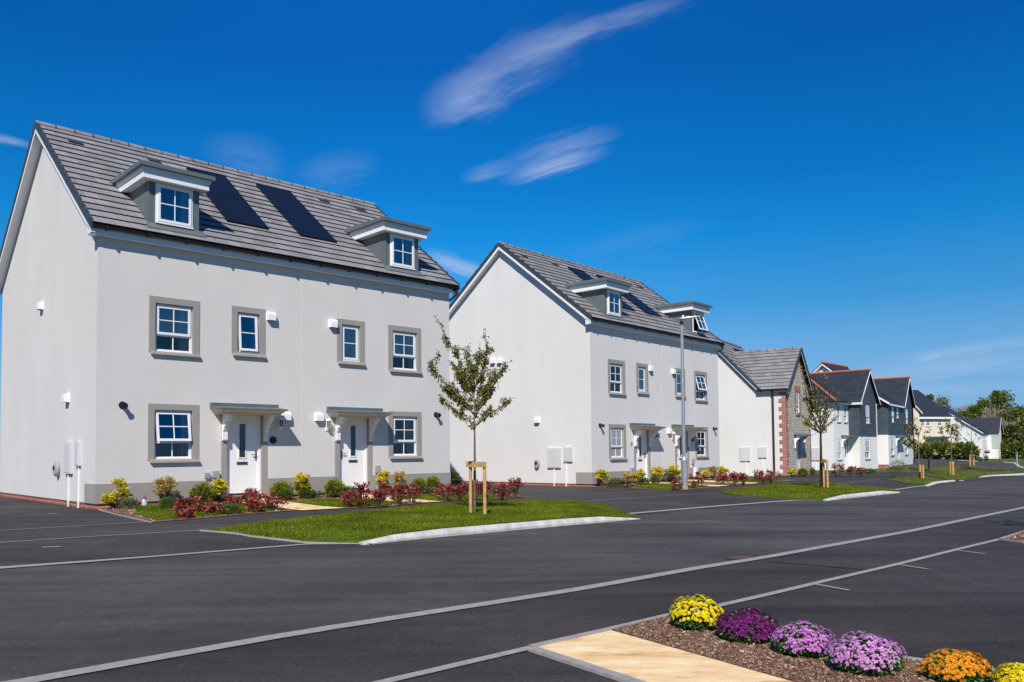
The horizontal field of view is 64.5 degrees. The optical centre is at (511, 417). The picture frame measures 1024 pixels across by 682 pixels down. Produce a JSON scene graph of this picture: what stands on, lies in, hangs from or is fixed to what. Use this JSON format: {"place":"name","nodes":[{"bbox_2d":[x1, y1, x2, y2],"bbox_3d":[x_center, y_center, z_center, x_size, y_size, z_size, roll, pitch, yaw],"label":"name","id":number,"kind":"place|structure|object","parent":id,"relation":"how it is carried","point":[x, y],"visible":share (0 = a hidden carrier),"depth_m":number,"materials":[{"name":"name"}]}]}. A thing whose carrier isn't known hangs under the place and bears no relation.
{"place":"outdoors","nodes":[
{"label":"outdoors","id":0,"kind":"place"},
{"bbox_2d":[135,492,509,518],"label":"grass","id":1,"kind":"structure","parent":0,"point":[169,514],"depth_m":18.26,"materials":[{"name":"green plant"}]},
{"bbox_2d":[0,476,1023,681],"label":"road","id":2,"kind":"structure","parent":0,"point":[59,618],"depth_m":8.94,"materials":[{"name":"grey asphalt"}]},
{"bbox_2d":[0,543,336,568],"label":"road edging","id":3,"kind":"object","parent":2,"relation":"on","point":[147,556],"visible":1,"depth_m":10.33,"materials":[{"name":"concrete"}]},
{"bbox_2d":[358,516,638,544],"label":"kerb","id":4,"kind":"structure","parent":2,"relation":"on","point":[444,532],"depth_m":13.37,"materials":[{"name":"concrete"}]},
{"bbox_2d":[3,507,1023,681],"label":"road edging","id":5,"kind":"object","parent":2,"relation":"on","point":[43,677],"visible":1,"depth_m":6.46,"materials":[{"name":"concrete"}]},
{"bbox_2d":[629,500,794,513],"bbox_3d":[5.493,2.179,20.181,8.844,0.121,0.740,1,-3,-41],"label":"road edging","id":6,"kind":"object","parent":2,"relation":"on","point":[707,506],"visible":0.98,"depth_m":19.44,"materials":[{"name":"concrete"}]},
{"bbox_2d":[823,491,899,500],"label":"kerb","id":7,"kind":"structure","parent":2,"relation":"on","point":[854,495],"depth_m":24.41,"materials":[{"name":"concrete"}]},
{"bbox_2d":[0,469,1023,568],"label":"pavement","id":8,"kind":"structure","parent":0,"point":[22,516],"depth_m":15.08,"materials":[{"name":"grey asphalt"}]},
{"bbox_2d":[0,120,459,509],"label":"semi detached house","id":9,"kind":"structure","parent":8,"relation":"on","point":[187,324],"depth_m":20.83,"materials":[{"name":"white paint"}]},
{"bbox_2d":[148,403,199,462],"bbox_3d":[-8.190,0.381,19.299,1.185,1.370,0.887,2,-3,-44],"label":"window","id":10,"kind":"structure","parent":9,"relation":"in","point":[173,429],"depth_m":19.33,"materials":[{"name":"white plastic"}]},
{"bbox_2d":[155,182,192,229],"bbox_3d":[-8.280,-5.020,19.569,0.880,0.963,0.785,2,-3,-44],"label":"dormer window","id":11,"kind":"structure","parent":9,"relation":"in","point":[169,199],"depth_m":19.56,"materials":[{"name":"white plastic"}]},
{"bbox_2d":[149,295,200,357],"bbox_3d":[-8.214,-2.122,19.400,1.185,1.360,0.887,2,-3,-44],"label":"window","id":12,"kind":"structure","parent":9,"relation":"in","point":[174,324],"depth_m":19.43,"materials":[{"name":"white plastic"}]},
{"bbox_2d":[221,414,266,497],"bbox_3d":[-6.706,0.892,20.272,1.210,2.160,0.134,2,-3,-44],"label":"front door","id":13,"kind":"structure","parent":9,"relation":"in","point":[244,453],"depth_m":20.32,"materials":[{"name":"white plastic"}]},
{"bbox_2d":[231,305,265,357],"bbox_3d":[-6.889,-2.137,20.683,0.895,1.250,0.887,2,-3,-44],"label":"window","id":14,"kind":"structure","parent":9,"relation":"in","point":[248,324],"depth_m":20.58,"materials":[{"name":"white plastic"}]},
{"bbox_2d":[337,318,365,365],"bbox_3d":[-4.727,-2.073,22.774,0.895,1.250,0.887,2,-3,-44],"label":"window","id":15,"kind":"structure","parent":9,"relation":"in","point":[350,333],"depth_m":22.70,"materials":[{"name":"white plastic"}]},
{"bbox_2d":[335,418,372,490],"bbox_3d":[-4.412,0.960,22.493,1.210,2.160,0.134,2,-3,-44],"label":"front door","id":16,"kind":"structure","parent":9,"relation":"in","point":[353,453],"depth_m":22.57,"materials":[{"name":"white plastic"}]},
{"bbox_2d":[390,233,414,269],"bbox_3d":[-3.478,-4.878,24.208,0.880,0.963,0.785,2,-3,-44],"label":"dormer window","id":17,"kind":"structure","parent":9,"relation":"in","point":[402,247],"depth_m":24.21,"materials":[{"name":"white plastic"}]},
{"bbox_2d":[388,411,422,458],"bbox_3d":[-3.377,0.524,23.950,1.185,1.370,0.887,2,-3,-44],"label":"window","id":18,"kind":"structure","parent":9,"relation":"in","point":[404,428],"depth_m":23.99,"materials":[{"name":"white plastic"}]},
{"bbox_2d":[388,325,422,373],"bbox_3d":[-3.401,-1.979,24.052,1.185,1.360,0.887,2,-3,-44],"label":"window","id":19,"kind":"structure","parent":9,"relation":"in","point":[404,343],"depth_m":24.09,"materials":[{"name":"white plastic"}]},
{"bbox_2d":[199,530,368,544],"bbox_3d":[-3.538,1.807,12.125,3.161,0.150,0.281,-2,-3,23],"label":"garden edging","id":20,"kind":"object","parent":8,"relation":"on","point":[272,538],"visible":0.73,"depth_m":12.00,"materials":[{"name":"concrete"}]},
{"bbox_2d":[94,492,520,521],"bbox_3d":[-3.779,2.082,20.084,11.511,0.172,4.299,2,-3,-44],"label":"planting bed","id":21,"kind":"object","parent":8,"relation":"on","point":[126,511],"visible":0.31,"depth_m":17.37,"materials":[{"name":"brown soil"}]},
{"bbox_2d":[101,477,133,508],"bbox_3d":[-8.618,1.651,17.776,0.719,0.724,0.644,-1,-2,0],"label":"shrub","id":22,"kind":"object","parent":21,"relation":"on","point":[108,498],"visible":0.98,"depth_m":17.70,"materials":[{"name":"yellow plant"}]},
{"bbox_2d":[153,476,180,502],"bbox_3d":[-7.912,1.651,18.495,0.605,0.710,0.645,1,-3,-33],"label":"shrub","id":23,"kind":"object","parent":21,"relation":"on","point":[161,484],"visible":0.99,"depth_m":18.44,"materials":[{"name":"beige plant"}]},
{"bbox_2d":[188,481,217,502],"bbox_3d":[-7.261,1.759,19.097,0.670,0.542,0.616,1,-3,-30],"label":"shrub","id":24,"kind":"object","parent":21,"relation":"on","point":[209,495],"visible":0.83,"depth_m":19.01,"materials":[{"name":"green plant"}]},
{"bbox_2d":[136,505,284,519],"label":"lawn","id":25,"kind":"structure","parent":21,"relation":"on","point":[164,518],"depth_m":16.12,"materials":[{"name":"green plant"}]},
{"bbox_2d":[183,491,205,512],"bbox_3d":[-6.377,1.722,16.333,0.586,0.487,0.506,-1,-2,0],"label":"shrub","id":26,"kind":"object","parent":25,"relation":"on","point":[196,504],"visible":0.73,"depth_m":16.28,"materials":[{"name":"red plant"}]},
{"bbox_2d":[199,501,223,513],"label":"shrub","id":27,"kind":"object","parent":25,"relation":"on","point":[208,507],"visible":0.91,"depth_m":16.06,"materials":[{"name":"red plant"}]},
{"bbox_2d":[220,494,243,509],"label":"shrub","id":28,"kind":"object","parent":25,"relation":"on","point":[236,500],"visible":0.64,"depth_m":16.65,"materials":[{"name":"red plant"}]},
{"bbox_2d":[259,492,289,508],"bbox_3d":[-5.104,1.789,17.389,0.586,0.436,0.662,-1,-2,0],"label":"shrub","id":29,"kind":"object","parent":25,"relation":"on","point":[268,500],"visible":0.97,"depth_m":17.35,"materials":[{"name":"red plant"}]},
{"bbox_2d":[212,477,229,501],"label":"shrub","id":30,"kind":"object","parent":21,"relation":"on","point":[220,485],"visible":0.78,"depth_m":19.48,"materials":[{"name":"yellow plant"}]},
{"bbox_2d":[220,502,242,513],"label":"shrub","id":31,"kind":"object","parent":21,"relation":"on","point":[236,508],"visible":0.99,"depth_m":16.21,"materials":[{"name":"green plant"}]},
{"bbox_2d":[243,496,263,512],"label":"shrub","id":32,"kind":"object","parent":21,"relation":"on","point":[254,506],"visible":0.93,"depth_m":16.66,"materials":[{"name":"red plant"}]},
{"bbox_2d":[268,480,293,497],"bbox_3d":[-5.841,1.835,20.549,0.625,0.521,0.591,-1,-2,0],"label":"shrub","id":33,"kind":"object","parent":21,"relation":"on","point":[276,487],"visible":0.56,"depth_m":20.43,"materials":[{"name":"green plant"}]},
{"bbox_2d":[243,499,339,509],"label":"garden path","id":34,"kind":"structure","parent":21,"relation":"on","point":[302,507],"depth_m":18.36,"materials":[{"name":"beige concrete"}]},
{"bbox_2d":[292,472,311,498],"bbox_3d":[-5.436,1.760,21.027,0.469,0.716,0.457,-2,-3,40],"label":"shrub","id":35,"kind":"object","parent":21,"relation":"on","point":[304,482],"visible":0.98,"depth_m":20.97,"materials":[{"name":"yellow plant"}]},
{"bbox_2d":[323,479,346,496],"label":"shrub","id":36,"kind":"object","parent":21,"relation":"on","point":[329,485],"visible":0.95,"depth_m":21.48,"materials":[{"name":"green plant"}]},
{"bbox_2d":[291,500,397,507],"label":"lawn","id":37,"kind":"structure","parent":21,"relation":"on","point":[336,505],"depth_m":19.05,"materials":[{"name":"green plant"}]},
{"bbox_2d":[339,486,360,506],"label":"shrub","id":38,"kind":"object","parent":37,"relation":"on","point":[349,496],"visible":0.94,"depth_m":18.27,"materials":[{"name":"red plant"}]},
{"bbox_2d":[387,484,407,503],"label":"shrub","id":39,"kind":"object","parent":37,"relation":"on","point":[398,489],"visible":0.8,"depth_m":19.63,"materials":[{"name":"red plant"}]},
{"bbox_2d":[352,480,369,506],"bbox_3d":[-3.437,1.747,18.559,0.444,0.620,0.444,1,-3,-25],"label":"shrub","id":40,"kind":"object","parent":21,"relation":"on","point":[360,490],"visible":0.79,"depth_m":18.51,"materials":[{"name":"red plant"}]},
{"bbox_2d":[362,495,437,502],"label":"garden path","id":41,"kind":"structure","parent":21,"relation":"on","point":[404,501],"depth_m":20.81,"materials":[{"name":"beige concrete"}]},
{"bbox_2d":[401,483,422,502],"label":"shrub","id":42,"kind":"object","parent":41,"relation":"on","point":[414,491],"visible":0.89,"depth_m":19.83,"materials":[{"name":"red plant"}]},
{"bbox_2d":[392,470,408,494],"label":"shrub","id":43,"kind":"object","parent":21,"relation":"on","point":[398,477],"visible":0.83,"depth_m":23.07,"materials":[{"name":"beige plant"}]},
{"bbox_2d":[431,482,453,500],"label":"shrub","id":44,"kind":"object","parent":21,"relation":"on","point":[441,488],"visible":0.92,"depth_m":20.79,"materials":[{"name":"red plant"}]},
{"bbox_2d":[368,487,386,507],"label":"shrub","id":45,"kind":"object","parent":8,"relation":"on","point":[377,494],"visible":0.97,"depth_m":18.32,"materials":[{"name":"red plant"}]},
{"bbox_2d":[447,481,467,501],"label":"shrub","id":46,"kind":"object","parent":8,"relation":"on","point":[459,489],"visible":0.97,"depth_m":20.54,"materials":[{"name":"red plant"}]},
{"bbox_2d":[489,481,511,499],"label":"shrub","id":47,"kind":"object","parent":8,"relation":"on","point":[503,494],"visible":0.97,"depth_m":21.33,"materials":[{"name":"red plant"}]},
{"bbox_2d":[506,477,523,498],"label":"shrub","id":48,"kind":"object","parent":8,"relation":"on","point":[516,483],"visible":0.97,"depth_m":22.19,"materials":[{"name":"red plant"}]},
{"bbox_2d":[207,482,893,542],"bbox_3d":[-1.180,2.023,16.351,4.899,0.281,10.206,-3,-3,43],"label":"grass verge","id":49,"kind":"object","parent":8,"relation":"on","point":[355,540],"depth_m":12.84,"materials":[{"name":"green plant"}]},
{"bbox_2d":[427,315,514,511],"bbox_3d":[-0.823,-0.049,16.202,1.788,4.008,0.636,-1,-2,0],"label":"young tree","id":50,"kind":"object","parent":49,"relation":"on","point":[468,383],"visible":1,"depth_m":16.16,"materials":[{"name":"green plant"}]},
{"bbox_2d":[466,461,486,514],"bbox_3d":[-0.703,1.417,15.802,0.137,1.140,0.540,2,-3,-42],"label":"tree stake","id":51,"kind":"object","parent":49,"relation":"on","point":[470,464],"visible":0.75,"depth_m":15.72,"materials":[{"name":"brown wood"}]},
{"bbox_2d":[594,478,791,489],"bbox_3d":[8.208,2.643,33.020,4.048,0.131,13.415,-3,-3,41],"label":"planting bed","id":52,"kind":"object","parent":8,"relation":"on","point":[689,482],"visible":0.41,"depth_m":31.72,"materials":[{"name":"green plant"}]},
{"bbox_2d":[594,469,609,486],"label":"shrub","id":53,"kind":"object","parent":52,"relation":"on","point":[600,474],"visible":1,"depth_m":29.92,"materials":[{"name":"yellow plant"}]},
{"bbox_2d":[678,315,700,488],"bbox_3d":[6.188,-0.537,28.018,0.779,6.060,0.244,-1,-2,8],"label":"street lamp","id":54,"kind":"object","parent":52,"relation":"on","point":[684,470],"visible":0.91,"depth_m":27.99,"materials":[{"name":"metal"}]},
{"bbox_2d":[721,487,895,499],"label":"grass verge","id":55,"kind":"object","parent":8,"relation":"on","point":[814,497],"depth_m":23.37,"materials":[{"name":"green plant"}]},
{"bbox_2d":[794,366,839,486],"bbox_3d":[10.652,0.336,28.319,1.810,4.313,0.829,-1,-2,0],"label":"young tree","id":56,"kind":"object","parent":55,"relation":"on","point":[816,411],"visible":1,"depth_m":28.28,"materials":[{"name":"green plant"}]},
{"bbox_2d":[885,477,942,483],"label":"grass verge","id":57,"kind":"object","parent":8,"relation":"on","point":[912,481],"depth_m":34.70,"materials":[{"name":"green plant"}]},
{"bbox_2d":[900,417,931,476],"bbox_3d":[18.751,1.337,37.724,1.643,3.051,0.550,0,-2,-8],"label":"young tree","id":58,"kind":"object","parent":57,"relation":"on","point":[910,443],"visible":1,"depth_m":37.74,"materials":[{"name":"green plant"}]},
{"bbox_2d":[0,0,1023,424],"label":"sky","id":59,"kind":"structure","parent":0,"point":[841,182],"materials":[{"name":"blue"}]},
{"bbox_2d":[39,508,1023,681],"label":"parking area","id":60,"kind":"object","parent":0,"point":[964,599],"visible":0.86,"depth_m":6.41,"materials":[{"name":"asphalt"}]},
{"bbox_2d":[525,646,646,681],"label":"garden edging","id":61,"kind":"object","parent":60,"relation":"on","point":[598,670],"visible":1,"depth_m":4.95,"materials":[{"name":"concrete"}]},
{"bbox_2d":[528,613,668,646],"bbox_3d":[0.691,1.553,5.921,1.514,0.030,0.062,2,-3,-42],"label":"garden edging","id":62,"kind":"object","parent":60,"relation":"on","point":[556,640],"visible":0.6,"depth_m":5.79,"materials":[{"name":"concrete"}]},
{"bbox_2d":[539,630,793,681],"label":"garden path","id":63,"kind":"structure","parent":60,"relation":"on","point":[638,658],"depth_m":5.04,"materials":[{"name":"beige stone"}]},
{"bbox_2d":[373,538,998,681],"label":"road marking","id":64,"kind":"object","parent":60,"relation":"on","point":[447,666],"visible":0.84,"depth_m":6.96,"materials":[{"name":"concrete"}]},
{"bbox_2d":[612,616,993,681],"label":"flower bed","id":65,"kind":"object","parent":60,"relation":"on","point":[776,659],"visible":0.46,"depth_m":5.06,"materials":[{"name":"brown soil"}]},
{"bbox_2d":[668,594,724,630],"bbox_3d":[1.366,1.430,5.983,0.424,0.246,0.426,-1,-2,0],"label":"chrysanthemum","id":66,"kind":"object","parent":65,"relation":"on","point":[680,614],"visible":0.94,"depth_m":5.87,"materials":[{"name":"yellow plant"}]},
{"bbox_2d":[714,607,778,643],"bbox_3d":[1.619,1.421,5.599,0.439,0.229,0.440,-1,-2,0],"label":"chrysanthemum","id":67,"kind":"object","parent":65,"relation":"on","point":[730,623],"visible":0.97,"depth_m":5.49,"materials":[{"name":"purple plant"}]},
{"bbox_2d":[770,620,836,657],"bbox_3d":[1.866,1.410,5.198,0.408,0.214,0.432,-1,-2,0],"label":"chrysanthemum","id":68,"kind":"object","parent":65,"relation":"on","point":[814,644],"visible":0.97,"depth_m":5.11,"materials":[{"name":"purple plant"}]},
{"bbox_2d":[825,630,908,675],"bbox_3d":[2.091,1.384,4.805,0.440,0.229,0.457,-1,-2,0],"label":"chrysanthemum","id":69,"kind":"object","parent":65,"relation":"on","point":[888,658],"visible":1,"depth_m":4.69,"materials":[{"name":"purple plant"}]},
{"bbox_2d":[918,648,992,681],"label":"chrysanthemum","id":70,"kind":"object","parent":65,"relation":"on","point":[979,669],"visible":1,"depth_m":4.50,"materials":[{"name":"orange plant"}]},
{"bbox_2d":[991,662,1023,681],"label":"chrysanthemum","id":71,"kind":"object","parent":65,"relation":"on","point":[1010,672],"visible":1,"depth_m":4.29,"materials":[{"name":"yellow plant"}]},
{"bbox_2d":[632,478,784,488],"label":"grass","id":72,"kind":"structure","parent":0,"point":[665,485],"depth_m":29.89,"materials":[{"name":"green plant"}]},
{"bbox_2d":[728,459,1023,477],"bbox_3d":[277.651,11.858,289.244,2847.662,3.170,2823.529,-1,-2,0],"label":"ground","id":73,"kind":"structure","parent":0,"point":[908,469],"depth_m":60.16,"materials":[{"name":"green plant"}]},
{"bbox_2d":[449,241,724,486],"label":"semi detached house","id":74,"kind":"structure","parent":73,"relation":"on","point":[590,381],"depth_m":32.73,"materials":[{"name":"white paint"}]},
{"bbox_2d":[607,290,620,316],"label":"dormer window","id":75,"kind":"structure","parent":74,"relation":"in","point":[613,297],"depth_m":31.89,"materials":[{"name":"white plastic"}]},
{"bbox_2d":[608,359,626,395],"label":"window","id":76,"kind":"structure","parent":74,"relation":"in","point":[616,368],"depth_m":31.78,"materials":[{"name":"white plastic"}]},
{"bbox_2d":[608,424,627,459],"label":"window","id":77,"kind":"structure","parent":74,"relation":"in","point":[617,432],"depth_m":31.46,"materials":[{"name":"white plastic"}]},
{"bbox_2d":[634,430,650,480],"bbox_3d":[5.202,1.470,32.703,0.134,2.160,1.210,-3,-3,41],"label":"front door","id":78,"kind":"structure","parent":74,"relation":"in","point":[642,457],"depth_m":32.91,"materials":[{"name":"white plastic"}]},
{"bbox_2d":[636,363,649,394],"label":"window","id":79,"kind":"structure","parent":74,"relation":"in","point":[642,387],"depth_m":33.05,"materials":[{"name":"white plastic"}]},
{"bbox_2d":[674,368,686,397],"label":"window","id":80,"kind":"structure","parent":74,"relation":"in","point":[677,377],"depth_m":35.18,"materials":[{"name":"white plastic"}]},
{"bbox_2d":[675,431,689,478],"bbox_3d":[7.314,1.546,35.087,0.134,2.160,1.210,-3,-3,41],"label":"front door","id":81,"kind":"structure","parent":74,"relation":"in","point":[678,449],"depth_m":35.11,"materials":[{"name":"white plastic"}]},
{"bbox_2d":[692,311,707,333],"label":"dormer window","id":82,"kind":"structure","parent":74,"relation":"in","point":[697,322],"depth_m":36.81,"materials":[{"name":"white plastic"}]},
{"bbox_2d":[694,371,708,401],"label":"window","id":83,"kind":"structure","parent":74,"relation":"in","point":[700,378],"depth_m":36.75,"materials":[{"name":"white plastic"}]},
{"bbox_2d":[695,427,709,457],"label":"window","id":84,"kind":"structure","parent":74,"relation":"in","point":[701,437],"depth_m":36.73,"materials":[{"name":"white plastic"}]},
{"bbox_2d":[718,339,814,475],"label":"house","id":85,"kind":"structure","parent":73,"relation":"on","point":[760,398],"depth_m":45.47,"materials":[{"name":"paint"}]},
{"bbox_2d":[794,385,800,414],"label":"window","id":86,"kind":"structure","parent":85,"relation":"in","point":[796,388],"depth_m":46.66,"materials":[{"name":"white plastic"}]},
{"bbox_2d":[812,361,849,372],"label":"house","id":87,"kind":"structure","parent":73,"relation":"on","point":[828,366],"depth_m":75.48,"materials":[{"name":"grey tile"}]},
{"bbox_2d":[809,368,880,469],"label":"house","id":88,"kind":"structure","parent":73,"relation":"on","point":[850,437],"depth_m":58.34,"materials":[{"name":"paint"}]},
{"bbox_2d":[873,376,915,467],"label":"house","id":89,"kind":"structure","parent":73,"relation":"on","point":[896,406],"depth_m":63.90,"materials":[{"name":"paint"}]},
{"bbox_2d":[912,390,954,458],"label":"house","id":90,"kind":"structure","parent":73,"relation":"on","point":[930,413],"depth_m":93.32,"materials":[{"name":"white concrete"}]},
{"bbox_2d":[925,441,945,458],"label":"hedge bush","id":91,"kind":"object","parent":73,"relation":"on","point":[929,450],"visible":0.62,"depth_m":86.72,"materials":[{"name":"green plant"}]},
{"bbox_2d":[937,440,958,458],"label":"hedge bush","id":92,"kind":"object","parent":73,"relation":"on","point":[943,447],"visible":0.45,"depth_m":84.58,"materials":[{"name":"green plant"}]},
{"bbox_2d":[949,441,965,459],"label":"hedge bush","id":93,"kind":"object","parent":73,"relation":"on","point":[956,448],"visible":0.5,"depth_m":82.56,"materials":[{"name":"green plant"}]},
{"bbox_2d":[959,441,981,459],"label":"hedge bush","id":94,"kind":"object","parent":73,"relation":"on","point":[966,450],"visible":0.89,"depth_m":80.66,"materials":[{"name":"green plant"}]},
{"bbox_2d":[939,405,1003,458],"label":"house","id":95,"kind":"structure","parent":73,"relation":"on","point":[990,430],"depth_m":132.30,"materials":[{"name":"white paint"}]},
{"bbox_2d":[966,397,995,417],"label":"woodland tree","id":96,"kind":"object","parent":73,"relation":"on","point":[975,410],"visible":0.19,"depth_m":159.57,"materials":[{"name":"green plant"}]},
{"bbox_2d":[987,390,1014,415],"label":"woodland tree","id":97,"kind":"object","parent":73,"relation":"on","point":[998,398],"visible":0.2,"depth_m":161.63,"materials":[{"name":"green plant"}]},
{"bbox_2d":[996,403,1019,424],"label":"woodland tree","id":98,"kind":"object","parent":73,"relation":"on","point":[1007,413],"visible":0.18,"depth_m":149.57,"materials":[{"name":"green plant"}]},
{"bbox_2d":[1001,423,1021,440],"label":"woodland tree","id":99,"kind":"object","parent":73,"relation":"on","point":[1009,430],"visible":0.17,"depth_m":137.29,"materials":[{"name":"green plant"}]},
{"bbox_2d":[1002,440,1023,458],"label":"woodland tree","id":100,"kind":"object","parent":73,"relation":"on","point":[1011,449],"visible":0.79,"depth_m":129.19,"materials":[{"name":"green plant"}]},
{"bbox_2d":[1010,405,1023,426],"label":"woodland tree","id":101,"kind":"object","parent":73,"relation":"on","point":[1019,411],"visible":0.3,"depth_m":147.58,"materials":[{"name":"green plant"}]},
{"bbox_2d":[885,465,1023,482],"bbox_3d":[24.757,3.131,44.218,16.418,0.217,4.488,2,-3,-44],"label":"grass verge","id":102,"kind":"object","parent":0,"point":[971,474],"depth_m":42.75,"materials":[{"name":"green plant"}]},
{"bbox_2d":[938,414,963,474],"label":"young tree","id":103,"kind":"object","parent":102,"relation":"on","point":[952,429],"visible":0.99,"depth_m":41.79,"materials":[{"name":"green plant"}]},
{"bbox_2d":[909,459,1023,470],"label":"road","id":104,"kind":"structure","parent":0,"point":[999,465],"depth_m":66.57,"materials":[{"name":"grey asphalt"}]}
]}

